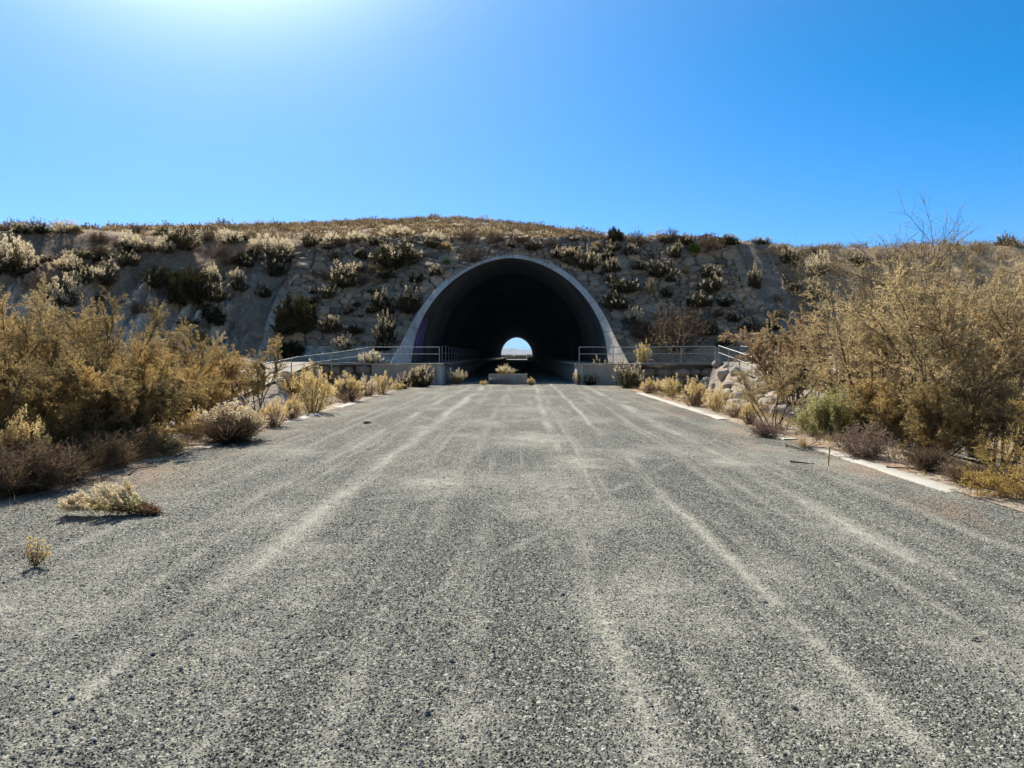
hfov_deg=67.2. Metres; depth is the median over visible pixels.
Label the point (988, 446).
tamarisk
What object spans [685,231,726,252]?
shrub
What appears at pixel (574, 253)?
shrub
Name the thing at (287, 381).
shrub
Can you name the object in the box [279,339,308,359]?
shrub
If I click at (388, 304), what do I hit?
shrub
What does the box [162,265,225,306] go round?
shrub
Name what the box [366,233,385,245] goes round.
shrub
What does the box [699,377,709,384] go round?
boulder
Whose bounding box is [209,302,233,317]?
shrub
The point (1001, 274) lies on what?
tamarisk
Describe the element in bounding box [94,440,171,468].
bush
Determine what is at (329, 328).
shrub
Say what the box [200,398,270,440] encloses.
weed
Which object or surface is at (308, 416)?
kerb
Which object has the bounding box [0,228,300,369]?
bank
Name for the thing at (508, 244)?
shrub
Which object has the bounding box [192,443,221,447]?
kerb
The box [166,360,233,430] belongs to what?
tamarisk
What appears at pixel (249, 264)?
shrub
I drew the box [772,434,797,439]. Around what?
kerb
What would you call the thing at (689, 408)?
kerb
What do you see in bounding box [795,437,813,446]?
grass tuft
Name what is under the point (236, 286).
shrub
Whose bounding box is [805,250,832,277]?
shrub
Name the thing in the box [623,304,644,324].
shrub
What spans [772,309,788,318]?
shrub
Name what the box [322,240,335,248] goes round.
shrub
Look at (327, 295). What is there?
shrub
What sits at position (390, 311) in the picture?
shrub
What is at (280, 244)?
shrub
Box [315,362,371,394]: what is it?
retaining wall
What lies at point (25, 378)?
tamarisk
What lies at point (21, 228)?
shrub
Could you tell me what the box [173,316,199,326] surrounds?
shrub
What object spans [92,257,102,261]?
shrub
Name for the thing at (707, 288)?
shrub
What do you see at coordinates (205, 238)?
shrub
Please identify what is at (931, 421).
tamarisk
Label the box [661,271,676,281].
shrub
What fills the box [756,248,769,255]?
shrub
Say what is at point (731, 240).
shrub
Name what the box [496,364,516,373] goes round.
weed
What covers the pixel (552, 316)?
tunnel
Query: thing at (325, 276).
shrub
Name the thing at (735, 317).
shrub
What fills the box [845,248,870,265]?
shrub
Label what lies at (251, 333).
drainage channel
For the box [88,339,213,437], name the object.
tamarisk
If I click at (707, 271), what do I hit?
shrub
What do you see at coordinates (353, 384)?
weed
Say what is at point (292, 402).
weed
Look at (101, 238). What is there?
shrub
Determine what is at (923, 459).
dead bush
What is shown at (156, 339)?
tamarisk
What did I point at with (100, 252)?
shrub
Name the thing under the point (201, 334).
shrub
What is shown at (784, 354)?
handrail
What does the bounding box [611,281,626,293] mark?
shrub
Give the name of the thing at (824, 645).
road
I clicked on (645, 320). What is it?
shrub
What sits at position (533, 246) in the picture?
shrub
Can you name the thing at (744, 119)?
sky
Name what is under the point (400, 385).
weed
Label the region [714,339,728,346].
shrub
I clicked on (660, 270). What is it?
shrub
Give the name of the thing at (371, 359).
shrub
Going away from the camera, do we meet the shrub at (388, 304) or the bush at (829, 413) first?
the bush at (829, 413)
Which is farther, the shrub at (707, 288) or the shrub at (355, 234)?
the shrub at (355, 234)
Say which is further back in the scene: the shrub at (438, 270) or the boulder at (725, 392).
the shrub at (438, 270)
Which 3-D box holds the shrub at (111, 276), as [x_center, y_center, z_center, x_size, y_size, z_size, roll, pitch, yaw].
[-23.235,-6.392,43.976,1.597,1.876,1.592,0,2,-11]
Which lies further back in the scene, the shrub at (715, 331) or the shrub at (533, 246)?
the shrub at (533, 246)
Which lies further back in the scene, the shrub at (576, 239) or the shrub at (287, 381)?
the shrub at (576, 239)
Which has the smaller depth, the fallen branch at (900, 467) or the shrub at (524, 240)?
the fallen branch at (900, 467)
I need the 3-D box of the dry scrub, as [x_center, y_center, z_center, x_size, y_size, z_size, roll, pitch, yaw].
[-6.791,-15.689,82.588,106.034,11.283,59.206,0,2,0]
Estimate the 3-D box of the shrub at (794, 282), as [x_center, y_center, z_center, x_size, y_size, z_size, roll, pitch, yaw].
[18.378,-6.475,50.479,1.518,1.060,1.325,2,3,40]
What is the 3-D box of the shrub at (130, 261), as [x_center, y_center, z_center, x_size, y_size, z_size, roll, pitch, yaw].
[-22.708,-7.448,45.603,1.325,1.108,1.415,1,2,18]
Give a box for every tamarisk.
[0,284,196,443]
[0,293,122,463]
[0,316,81,450]
[0,334,141,454]
[1,271,83,417]
[18,345,205,445]
[66,327,190,430]
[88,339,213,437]
[120,316,223,427]
[148,331,233,412]
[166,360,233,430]
[170,340,256,415]
[205,332,288,411]
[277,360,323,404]
[718,304,860,410]
[728,356,839,426]
[775,189,996,386]
[780,288,881,421]
[798,252,978,439]
[825,260,1023,473]
[837,239,1023,448]
[843,374,928,445]
[854,373,1023,462]
[910,237,1023,460]
[910,266,1023,456]
[960,379,1023,474]
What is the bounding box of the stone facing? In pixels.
[263,234,766,362]
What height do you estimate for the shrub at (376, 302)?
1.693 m
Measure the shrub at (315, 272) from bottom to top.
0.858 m
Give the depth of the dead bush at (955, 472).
9.56 m
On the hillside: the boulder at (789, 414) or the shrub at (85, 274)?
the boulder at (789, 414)
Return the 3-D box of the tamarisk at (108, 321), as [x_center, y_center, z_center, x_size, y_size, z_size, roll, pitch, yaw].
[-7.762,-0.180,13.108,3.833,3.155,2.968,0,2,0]
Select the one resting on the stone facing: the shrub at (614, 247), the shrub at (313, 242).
the shrub at (614, 247)
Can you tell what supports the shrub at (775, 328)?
on the hillside
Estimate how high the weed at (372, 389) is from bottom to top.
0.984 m
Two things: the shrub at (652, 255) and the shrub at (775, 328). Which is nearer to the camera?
the shrub at (775, 328)
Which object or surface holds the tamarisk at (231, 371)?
on the hillside
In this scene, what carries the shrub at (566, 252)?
on the stone facing
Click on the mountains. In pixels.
(512, 351)
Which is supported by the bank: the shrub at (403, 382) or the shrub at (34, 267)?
the shrub at (34, 267)
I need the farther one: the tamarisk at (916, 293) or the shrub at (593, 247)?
the shrub at (593, 247)
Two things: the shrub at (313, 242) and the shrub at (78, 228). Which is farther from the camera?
the shrub at (313, 242)
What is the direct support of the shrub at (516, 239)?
on the hillside
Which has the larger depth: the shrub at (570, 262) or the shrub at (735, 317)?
the shrub at (570, 262)
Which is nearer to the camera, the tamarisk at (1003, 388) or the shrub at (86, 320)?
the tamarisk at (1003, 388)
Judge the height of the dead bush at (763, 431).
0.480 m
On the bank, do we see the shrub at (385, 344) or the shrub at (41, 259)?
the shrub at (41, 259)
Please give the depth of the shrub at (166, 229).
52.47 m
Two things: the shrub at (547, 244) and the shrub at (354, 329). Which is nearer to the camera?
the shrub at (354, 329)
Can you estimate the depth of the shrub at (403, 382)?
36.95 m
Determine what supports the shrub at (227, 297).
on the bank
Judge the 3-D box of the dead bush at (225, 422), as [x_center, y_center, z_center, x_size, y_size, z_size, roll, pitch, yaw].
[-5.287,0.766,14.332,1.652,0.755,1.618,-1,2,-27]
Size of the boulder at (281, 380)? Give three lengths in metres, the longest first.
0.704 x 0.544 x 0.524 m
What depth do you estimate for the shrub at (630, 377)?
37.55 m
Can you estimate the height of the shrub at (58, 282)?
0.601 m
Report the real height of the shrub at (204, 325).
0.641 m
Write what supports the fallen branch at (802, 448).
on the road
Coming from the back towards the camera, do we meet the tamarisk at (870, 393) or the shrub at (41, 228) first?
the shrub at (41, 228)
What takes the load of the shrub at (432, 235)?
on the hillside
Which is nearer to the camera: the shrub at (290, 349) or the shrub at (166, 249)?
the shrub at (290, 349)
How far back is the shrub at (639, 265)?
50.62 m
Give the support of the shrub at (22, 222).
on the bank
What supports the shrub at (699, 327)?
on the stone facing
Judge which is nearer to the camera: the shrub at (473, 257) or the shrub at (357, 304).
the shrub at (357, 304)
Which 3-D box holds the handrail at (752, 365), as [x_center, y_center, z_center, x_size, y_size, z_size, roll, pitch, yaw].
[11.184,-0.073,30.032,0.052,3.192,24.252,0,2,0]
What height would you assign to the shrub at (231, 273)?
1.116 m
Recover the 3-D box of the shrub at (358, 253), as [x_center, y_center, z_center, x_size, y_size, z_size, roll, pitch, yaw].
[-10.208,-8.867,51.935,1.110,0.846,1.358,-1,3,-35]
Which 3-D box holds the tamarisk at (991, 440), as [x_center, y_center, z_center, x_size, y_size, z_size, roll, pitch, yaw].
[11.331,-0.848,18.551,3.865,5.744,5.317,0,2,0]
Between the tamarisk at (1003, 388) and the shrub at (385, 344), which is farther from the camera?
the shrub at (385, 344)
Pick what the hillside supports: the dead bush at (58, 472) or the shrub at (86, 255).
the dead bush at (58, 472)
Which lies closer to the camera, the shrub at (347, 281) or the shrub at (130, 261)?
the shrub at (130, 261)
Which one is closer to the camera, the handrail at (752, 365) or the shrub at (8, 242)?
the handrail at (752, 365)
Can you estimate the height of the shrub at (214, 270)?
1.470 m
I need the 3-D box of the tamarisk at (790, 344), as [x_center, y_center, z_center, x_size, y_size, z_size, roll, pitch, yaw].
[10.378,-0.906,28.712,4.449,4.107,4.664,-1,2,-17]
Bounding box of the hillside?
[0,219,1023,511]
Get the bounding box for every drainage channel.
[223,241,292,356]
[739,241,811,354]
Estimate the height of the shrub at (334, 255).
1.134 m
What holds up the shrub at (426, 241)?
on the stone facing
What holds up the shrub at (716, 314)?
on the stone facing
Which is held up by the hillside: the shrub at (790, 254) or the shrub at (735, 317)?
the shrub at (790, 254)
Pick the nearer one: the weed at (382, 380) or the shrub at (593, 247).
the weed at (382, 380)
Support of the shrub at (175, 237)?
on the bank
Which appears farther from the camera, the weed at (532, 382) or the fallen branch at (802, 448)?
the weed at (532, 382)
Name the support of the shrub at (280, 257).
on the bank
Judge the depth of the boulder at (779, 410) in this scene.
28.52 m
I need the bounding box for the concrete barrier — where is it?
[489,373,526,383]
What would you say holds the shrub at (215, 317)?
on the bank
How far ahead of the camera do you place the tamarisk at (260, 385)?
23.90 m
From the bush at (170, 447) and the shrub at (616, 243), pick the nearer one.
the bush at (170, 447)
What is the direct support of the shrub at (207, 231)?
on the bank
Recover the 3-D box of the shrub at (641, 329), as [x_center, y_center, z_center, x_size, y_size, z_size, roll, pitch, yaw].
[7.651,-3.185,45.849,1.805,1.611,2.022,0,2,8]
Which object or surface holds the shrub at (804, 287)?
on the hillside
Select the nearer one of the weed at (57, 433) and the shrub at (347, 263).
the weed at (57, 433)
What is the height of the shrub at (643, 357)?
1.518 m
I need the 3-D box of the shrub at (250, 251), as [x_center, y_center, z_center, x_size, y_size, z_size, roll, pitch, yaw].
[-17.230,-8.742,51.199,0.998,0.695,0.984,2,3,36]
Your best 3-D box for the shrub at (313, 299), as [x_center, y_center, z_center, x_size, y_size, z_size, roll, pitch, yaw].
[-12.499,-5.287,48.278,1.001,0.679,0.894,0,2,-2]
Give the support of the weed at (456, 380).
on the road
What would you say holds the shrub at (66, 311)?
on the bank
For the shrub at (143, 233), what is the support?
on the bank
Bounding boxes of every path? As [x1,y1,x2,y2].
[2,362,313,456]
[723,362,1023,470]
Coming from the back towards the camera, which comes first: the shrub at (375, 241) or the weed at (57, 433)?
the shrub at (375, 241)
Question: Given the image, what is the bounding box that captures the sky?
[0,0,1023,349]
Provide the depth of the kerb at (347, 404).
24.57 m
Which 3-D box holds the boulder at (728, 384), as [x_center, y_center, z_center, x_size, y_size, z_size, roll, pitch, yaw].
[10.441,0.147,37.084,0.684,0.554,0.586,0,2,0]
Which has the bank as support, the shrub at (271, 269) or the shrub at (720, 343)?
the shrub at (271, 269)
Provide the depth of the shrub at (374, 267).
50.44 m
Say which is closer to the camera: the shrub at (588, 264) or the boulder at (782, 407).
the boulder at (782, 407)
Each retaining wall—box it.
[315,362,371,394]
[371,363,446,385]
[574,363,640,384]
[638,362,712,394]
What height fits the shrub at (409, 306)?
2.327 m
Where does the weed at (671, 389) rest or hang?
on the hillside
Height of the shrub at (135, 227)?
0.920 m
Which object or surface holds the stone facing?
on the hillside
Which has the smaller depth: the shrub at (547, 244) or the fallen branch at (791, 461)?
the fallen branch at (791, 461)
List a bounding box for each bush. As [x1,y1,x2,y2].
[0,431,96,493]
[0,440,40,498]
[0,456,89,501]
[46,442,133,490]
[56,428,142,471]
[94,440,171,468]
[118,424,162,460]
[132,426,192,457]
[170,418,291,447]
[181,405,270,441]
[742,417,789,437]
[785,381,862,436]
[825,417,897,458]
[893,443,964,472]
[922,460,1012,485]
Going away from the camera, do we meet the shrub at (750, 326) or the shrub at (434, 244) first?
the shrub at (750, 326)
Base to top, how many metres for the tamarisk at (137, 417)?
1.891 m
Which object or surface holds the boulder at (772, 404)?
on the hillside
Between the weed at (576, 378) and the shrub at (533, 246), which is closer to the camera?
the weed at (576, 378)
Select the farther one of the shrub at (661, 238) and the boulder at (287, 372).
the shrub at (661, 238)
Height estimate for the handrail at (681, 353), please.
1.092 m
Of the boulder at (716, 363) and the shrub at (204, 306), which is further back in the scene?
the shrub at (204, 306)
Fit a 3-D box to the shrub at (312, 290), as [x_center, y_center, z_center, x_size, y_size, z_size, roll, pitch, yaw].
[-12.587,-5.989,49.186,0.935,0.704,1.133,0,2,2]
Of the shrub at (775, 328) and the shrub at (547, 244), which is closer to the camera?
the shrub at (775, 328)
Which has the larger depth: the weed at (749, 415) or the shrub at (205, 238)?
the shrub at (205, 238)
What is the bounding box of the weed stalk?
[828,446,830,465]
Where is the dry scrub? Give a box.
[2,213,886,251]
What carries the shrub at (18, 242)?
on the bank
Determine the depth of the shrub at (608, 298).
48.06 m
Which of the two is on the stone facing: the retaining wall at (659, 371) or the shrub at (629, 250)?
the shrub at (629, 250)
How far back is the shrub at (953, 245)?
47.96 m
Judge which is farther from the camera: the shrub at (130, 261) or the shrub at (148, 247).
the shrub at (148, 247)
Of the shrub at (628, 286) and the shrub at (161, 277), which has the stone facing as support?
the shrub at (628, 286)
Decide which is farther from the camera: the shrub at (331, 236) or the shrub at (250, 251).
the shrub at (331, 236)
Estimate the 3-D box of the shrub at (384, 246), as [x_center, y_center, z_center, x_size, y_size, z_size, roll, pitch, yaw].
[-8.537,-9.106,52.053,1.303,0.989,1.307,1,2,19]
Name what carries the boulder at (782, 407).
on the hillside
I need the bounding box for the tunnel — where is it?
[382,251,636,385]
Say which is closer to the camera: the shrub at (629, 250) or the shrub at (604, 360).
the shrub at (604, 360)
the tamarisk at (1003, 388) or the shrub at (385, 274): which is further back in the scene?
the shrub at (385, 274)
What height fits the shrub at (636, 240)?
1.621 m
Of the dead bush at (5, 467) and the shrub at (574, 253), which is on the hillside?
the dead bush at (5, 467)
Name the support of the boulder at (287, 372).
on the hillside
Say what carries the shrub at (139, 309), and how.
on the bank
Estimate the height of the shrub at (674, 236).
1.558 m
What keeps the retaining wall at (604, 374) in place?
on the hillside
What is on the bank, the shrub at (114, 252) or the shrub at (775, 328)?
the shrub at (114, 252)
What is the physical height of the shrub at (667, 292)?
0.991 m
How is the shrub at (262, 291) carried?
on the bank
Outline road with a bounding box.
[0,359,1023,767]
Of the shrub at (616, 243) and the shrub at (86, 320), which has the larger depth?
the shrub at (616, 243)
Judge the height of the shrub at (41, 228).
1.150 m
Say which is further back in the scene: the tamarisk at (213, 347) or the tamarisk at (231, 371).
the tamarisk at (213, 347)
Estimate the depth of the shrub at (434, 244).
52.47 m
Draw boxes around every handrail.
[241,347,439,395]
[442,346,478,362]
[579,346,715,365]
[718,345,988,451]
[740,346,1014,446]
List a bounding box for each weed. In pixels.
[0,404,53,466]
[21,535,51,568]
[44,409,81,456]
[54,476,163,515]
[182,405,205,438]
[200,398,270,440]
[256,396,291,426]
[281,392,303,418]
[283,358,337,412]
[328,370,367,401]
[359,375,376,395]
[371,370,395,393]
[392,381,405,389]
[448,368,467,383]
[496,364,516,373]
[527,378,534,384]
[573,372,583,384]
[640,377,662,393]
[656,379,673,391]
[661,373,681,396]
[681,375,707,405]
[700,381,734,410]
[724,399,743,417]
[739,396,760,423]
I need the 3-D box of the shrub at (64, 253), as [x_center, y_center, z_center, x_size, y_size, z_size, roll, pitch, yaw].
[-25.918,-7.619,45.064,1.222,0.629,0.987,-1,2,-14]
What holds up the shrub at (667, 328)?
on the hillside
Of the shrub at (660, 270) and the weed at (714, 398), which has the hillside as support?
the weed at (714, 398)
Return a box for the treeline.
[501,354,531,358]
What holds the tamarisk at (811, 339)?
on the hillside
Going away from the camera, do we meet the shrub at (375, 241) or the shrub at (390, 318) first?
the shrub at (390, 318)
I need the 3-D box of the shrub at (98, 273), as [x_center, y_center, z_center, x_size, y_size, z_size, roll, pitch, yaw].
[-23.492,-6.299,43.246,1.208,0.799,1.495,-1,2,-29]
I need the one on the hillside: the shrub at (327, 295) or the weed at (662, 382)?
the weed at (662, 382)
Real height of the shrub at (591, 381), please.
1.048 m
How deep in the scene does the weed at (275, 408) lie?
17.26 m
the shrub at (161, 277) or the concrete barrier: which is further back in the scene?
the shrub at (161, 277)
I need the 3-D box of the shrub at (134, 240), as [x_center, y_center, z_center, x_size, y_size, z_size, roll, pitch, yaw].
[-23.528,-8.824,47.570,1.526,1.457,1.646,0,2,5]
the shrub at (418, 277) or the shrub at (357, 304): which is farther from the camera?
the shrub at (418, 277)
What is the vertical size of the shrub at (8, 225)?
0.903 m
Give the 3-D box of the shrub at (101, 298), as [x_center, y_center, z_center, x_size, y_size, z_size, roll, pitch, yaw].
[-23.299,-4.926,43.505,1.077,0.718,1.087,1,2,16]
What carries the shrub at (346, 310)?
on the stone facing
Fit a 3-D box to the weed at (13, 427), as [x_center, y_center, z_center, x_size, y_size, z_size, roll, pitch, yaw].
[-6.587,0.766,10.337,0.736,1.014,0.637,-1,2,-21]
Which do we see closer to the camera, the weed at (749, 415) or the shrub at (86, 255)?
the weed at (749, 415)
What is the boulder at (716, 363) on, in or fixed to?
on the hillside
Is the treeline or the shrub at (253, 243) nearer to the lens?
the shrub at (253, 243)
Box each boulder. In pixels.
[275,379,287,387]
[280,370,292,378]
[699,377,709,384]
[712,359,723,367]
[717,369,728,380]
[721,388,731,399]
[722,381,732,389]
[729,366,739,375]
[729,390,742,398]
[754,382,771,393]
[762,395,775,408]
[768,396,786,408]
[769,408,783,415]
[774,404,787,414]
[784,413,795,420]
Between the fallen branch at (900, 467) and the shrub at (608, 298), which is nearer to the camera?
the fallen branch at (900, 467)
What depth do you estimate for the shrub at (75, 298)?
41.17 m
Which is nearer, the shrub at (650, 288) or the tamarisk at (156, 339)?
the tamarisk at (156, 339)
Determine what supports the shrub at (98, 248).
on the bank
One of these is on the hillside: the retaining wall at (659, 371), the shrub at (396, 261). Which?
the retaining wall at (659, 371)
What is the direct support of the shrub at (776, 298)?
on the hillside
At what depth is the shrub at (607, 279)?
49.71 m
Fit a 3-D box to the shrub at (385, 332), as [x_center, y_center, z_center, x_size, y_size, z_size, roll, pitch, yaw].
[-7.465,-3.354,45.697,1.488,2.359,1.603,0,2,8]
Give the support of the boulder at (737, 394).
on the hillside
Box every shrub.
[0,218,17,230]
[0,228,41,271]
[0,255,33,276]
[1,237,26,246]
[4,218,25,229]
[7,221,32,233]
[19,269,62,293]
[25,215,53,234]
[29,261,40,270]
[33,253,47,263]
[40,270,87,307]
[49,218,76,233]
[53,253,81,272]
[54,279,67,288]
[57,248,78,257]
[61,307,78,318]
[66,256,94,285]
[68,225,85,232]
[69,248,97,259]
[75,314,98,330]
[81,229,113,244]
[84,265,104,278]
[85,243,109,257]
[90,245,107,251]
[90,256,119,286]
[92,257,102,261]
[93,290,105,301]
[106,246,124,258]
[108,239,124,247]
[116,228,146,248]
[117,251,143,266]
[119,243,144,253]
[126,299,154,313]
[128,223,149,232]
[134,228,152,235]
[139,243,157,251]
[139,264,180,288]
[150,230,164,235]
[154,224,172,233]
[154,235,175,253]
[161,222,201,250]
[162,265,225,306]
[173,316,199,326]
[190,327,214,348]
[193,318,211,328]
[195,299,217,312]
[198,233,215,241]
[200,306,231,327]
[202,260,220,282]
[202,276,228,303]
[203,228,214,236]
[205,241,235,258]
[206,291,232,301]
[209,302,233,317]
[212,255,233,265]
[213,228,242,243]
[225,268,245,282]
[228,230,249,240]
[229,252,252,264]
[229,276,250,291]
[240,254,254,267]
[244,248,258,255]
[248,233,277,252]
[251,246,299,262]
[255,280,271,297]
[261,255,289,276]
[266,233,293,254]
[269,291,320,336]
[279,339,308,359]
[299,227,323,247]
[301,269,324,277]
[307,285,319,293]
[308,296,320,303]
[313,284,339,299]
[316,313,344,333]
[321,231,340,242]
[321,271,334,280]
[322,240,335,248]
[326,250,342,261]
[326,284,336,291]
[329,258,363,287]
[330,331,358,351]
[334,237,349,246]
[342,304,350,314]
[343,321,365,334]
[345,228,366,242]
[345,260,359,269]
[352,247,367,257]
[352,273,372,285]
[353,301,361,306]
[358,349,383,363]
[364,305,378,312]
[365,262,383,273]
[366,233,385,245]
[367,237,428,269]
[369,286,397,310]
[370,339,392,351]
[371,308,397,344]
[375,242,393,254]
[376,224,417,237]
[376,266,396,278]
[380,300,396,311]
[382,315,396,322]
[385,306,395,314]
[394,284,425,313]
[395,371,410,388]
[404,363,436,386]
[405,250,418,259]
[407,268,425,282]
[424,229,444,240]
[424,238,435,244]
[426,239,442,247]
[428,263,445,276]
[436,241,452,250]
[450,225,481,242]
[458,242,489,263]
[483,227,507,243]
[505,241,516,247]
[511,236,524,242]
[514,234,531,244]
[524,237,542,250]
[542,238,556,247]
[550,245,562,259]
[559,246,579,259]
[562,249,577,255]
[564,255,578,264]
[571,235,580,241]
[575,244,601,270]
[583,373,599,384]
[586,245,598,252]
[592,241,602,248]
[593,354,620,367]
[599,249,611,261]
[600,257,623,272]
[600,290,631,310]
[602,290,622,302]
[604,274,616,282]
[605,225,624,242]
[605,244,619,250]
[605,274,644,293]
[609,239,623,248]
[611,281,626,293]
[612,358,644,387]
[622,243,639,255]
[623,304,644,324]
[626,228,649,246]
[626,318,654,342]
[628,258,646,269]
[631,304,709,354]
[637,319,651,326]
[641,278,656,294]
[644,259,679,277]
[645,252,658,258]
[653,235,668,242]
[659,283,674,297]
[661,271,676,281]
[664,227,682,243]
[667,241,682,257]
[677,232,694,244]
[681,263,689,274]
[684,289,713,307]
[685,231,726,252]
[687,243,700,253]
[687,316,707,332]
[693,273,722,294]
[698,264,723,278]
[702,321,720,335]
[711,294,735,306]
[711,308,724,317]
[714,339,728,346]
[717,232,740,245]
[723,310,743,321]
[738,318,756,331]
[746,261,762,288]
[749,321,764,328]
[750,236,772,245]
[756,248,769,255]
[762,319,780,330]
[770,335,783,346]
[772,293,782,302]
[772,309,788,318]
[778,246,801,263]
[786,278,802,289]
[800,278,826,299]
[804,246,822,257]
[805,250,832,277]
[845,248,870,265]
[942,241,961,248]
[992,231,1018,245]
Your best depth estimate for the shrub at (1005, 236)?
47.24 m
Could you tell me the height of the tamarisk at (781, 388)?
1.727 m
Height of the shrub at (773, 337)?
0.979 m
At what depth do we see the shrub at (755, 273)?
49.12 m
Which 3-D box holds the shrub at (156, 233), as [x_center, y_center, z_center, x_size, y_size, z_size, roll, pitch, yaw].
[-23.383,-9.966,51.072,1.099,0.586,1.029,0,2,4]
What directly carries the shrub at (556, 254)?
on the stone facing
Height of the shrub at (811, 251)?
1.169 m
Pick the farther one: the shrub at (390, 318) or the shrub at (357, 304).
the shrub at (357, 304)
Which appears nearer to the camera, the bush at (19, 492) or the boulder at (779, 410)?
the bush at (19, 492)
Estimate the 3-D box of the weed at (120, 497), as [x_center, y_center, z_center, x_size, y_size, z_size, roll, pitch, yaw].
[-4.018,1.146,7.733,1.024,0.398,0.486,-1,2,-16]
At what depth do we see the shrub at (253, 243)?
51.54 m
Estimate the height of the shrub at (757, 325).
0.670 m
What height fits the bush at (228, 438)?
0.975 m
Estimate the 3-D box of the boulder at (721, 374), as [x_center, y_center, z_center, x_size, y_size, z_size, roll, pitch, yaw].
[10.744,-0.440,39.014,0.558,0.636,0.717,2,3,43]
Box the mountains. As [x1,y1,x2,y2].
[501,348,531,355]
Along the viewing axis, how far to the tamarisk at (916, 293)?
14.58 m
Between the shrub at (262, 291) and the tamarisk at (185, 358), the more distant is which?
the shrub at (262, 291)
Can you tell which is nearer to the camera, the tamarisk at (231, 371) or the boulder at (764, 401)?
the tamarisk at (231, 371)
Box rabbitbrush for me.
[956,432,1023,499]
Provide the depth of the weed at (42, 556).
5.82 m
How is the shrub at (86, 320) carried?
on the bank
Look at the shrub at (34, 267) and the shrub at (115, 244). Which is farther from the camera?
the shrub at (115, 244)
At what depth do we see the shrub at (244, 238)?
52.90 m
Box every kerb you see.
[128,453,178,474]
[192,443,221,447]
[292,412,324,419]
[333,402,359,407]
[635,392,727,419]
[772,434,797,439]
[808,447,959,492]
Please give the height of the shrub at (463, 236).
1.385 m
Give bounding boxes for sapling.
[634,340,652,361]
[651,313,688,365]
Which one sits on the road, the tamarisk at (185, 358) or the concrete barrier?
the concrete barrier
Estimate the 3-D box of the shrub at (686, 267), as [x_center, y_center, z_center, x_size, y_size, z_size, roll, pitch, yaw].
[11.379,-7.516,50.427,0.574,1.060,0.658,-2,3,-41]
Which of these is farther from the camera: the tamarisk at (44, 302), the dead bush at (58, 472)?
the tamarisk at (44, 302)
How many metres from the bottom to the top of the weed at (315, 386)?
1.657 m
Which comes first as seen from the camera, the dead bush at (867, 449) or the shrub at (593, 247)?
the dead bush at (867, 449)
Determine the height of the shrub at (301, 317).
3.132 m
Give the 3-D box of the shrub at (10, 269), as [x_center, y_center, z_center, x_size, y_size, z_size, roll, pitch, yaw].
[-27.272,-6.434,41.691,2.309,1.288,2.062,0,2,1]
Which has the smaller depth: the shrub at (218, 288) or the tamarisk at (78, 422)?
the tamarisk at (78, 422)
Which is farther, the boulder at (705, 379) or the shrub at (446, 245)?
the shrub at (446, 245)
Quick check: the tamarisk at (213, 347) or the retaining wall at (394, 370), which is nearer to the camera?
the tamarisk at (213, 347)
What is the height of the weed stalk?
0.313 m
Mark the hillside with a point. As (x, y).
(274, 391)
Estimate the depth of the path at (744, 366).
30.58 m
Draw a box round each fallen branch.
[784,430,825,454]
[790,460,813,463]
[886,466,919,470]
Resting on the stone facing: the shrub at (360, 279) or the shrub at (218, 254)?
the shrub at (360, 279)
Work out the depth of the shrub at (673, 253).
51.57 m
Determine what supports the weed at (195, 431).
on the hillside
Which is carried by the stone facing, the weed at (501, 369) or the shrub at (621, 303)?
the shrub at (621, 303)
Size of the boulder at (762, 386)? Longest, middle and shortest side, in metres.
0.839 x 0.721 x 0.672 m
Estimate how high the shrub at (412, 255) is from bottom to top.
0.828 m
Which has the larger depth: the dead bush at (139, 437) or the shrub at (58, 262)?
the shrub at (58, 262)
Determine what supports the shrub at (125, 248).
on the bank
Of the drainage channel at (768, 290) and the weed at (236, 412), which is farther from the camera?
the drainage channel at (768, 290)
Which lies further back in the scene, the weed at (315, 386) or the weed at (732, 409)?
the weed at (315, 386)
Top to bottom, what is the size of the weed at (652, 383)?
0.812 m
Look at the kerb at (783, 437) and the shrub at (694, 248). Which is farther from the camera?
the shrub at (694, 248)
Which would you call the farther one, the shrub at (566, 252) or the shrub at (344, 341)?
the shrub at (566, 252)
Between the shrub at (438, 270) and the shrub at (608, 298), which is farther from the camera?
the shrub at (438, 270)
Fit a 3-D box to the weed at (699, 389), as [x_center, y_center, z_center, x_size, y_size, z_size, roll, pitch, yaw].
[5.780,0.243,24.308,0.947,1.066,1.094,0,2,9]
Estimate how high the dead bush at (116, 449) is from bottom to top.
0.612 m
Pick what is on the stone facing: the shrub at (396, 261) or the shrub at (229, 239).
the shrub at (396, 261)
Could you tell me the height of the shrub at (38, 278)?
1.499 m
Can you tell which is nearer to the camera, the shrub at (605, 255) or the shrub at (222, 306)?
the shrub at (222, 306)
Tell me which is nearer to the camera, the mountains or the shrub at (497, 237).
the shrub at (497, 237)
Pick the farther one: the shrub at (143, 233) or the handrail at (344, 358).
the shrub at (143, 233)
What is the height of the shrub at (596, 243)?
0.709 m
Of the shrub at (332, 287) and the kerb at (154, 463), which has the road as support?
the kerb at (154, 463)
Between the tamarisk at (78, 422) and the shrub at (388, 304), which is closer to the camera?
the tamarisk at (78, 422)
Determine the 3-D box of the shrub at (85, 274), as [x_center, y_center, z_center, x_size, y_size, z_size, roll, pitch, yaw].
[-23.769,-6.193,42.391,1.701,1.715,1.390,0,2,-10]
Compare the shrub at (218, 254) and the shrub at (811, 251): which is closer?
the shrub at (218, 254)

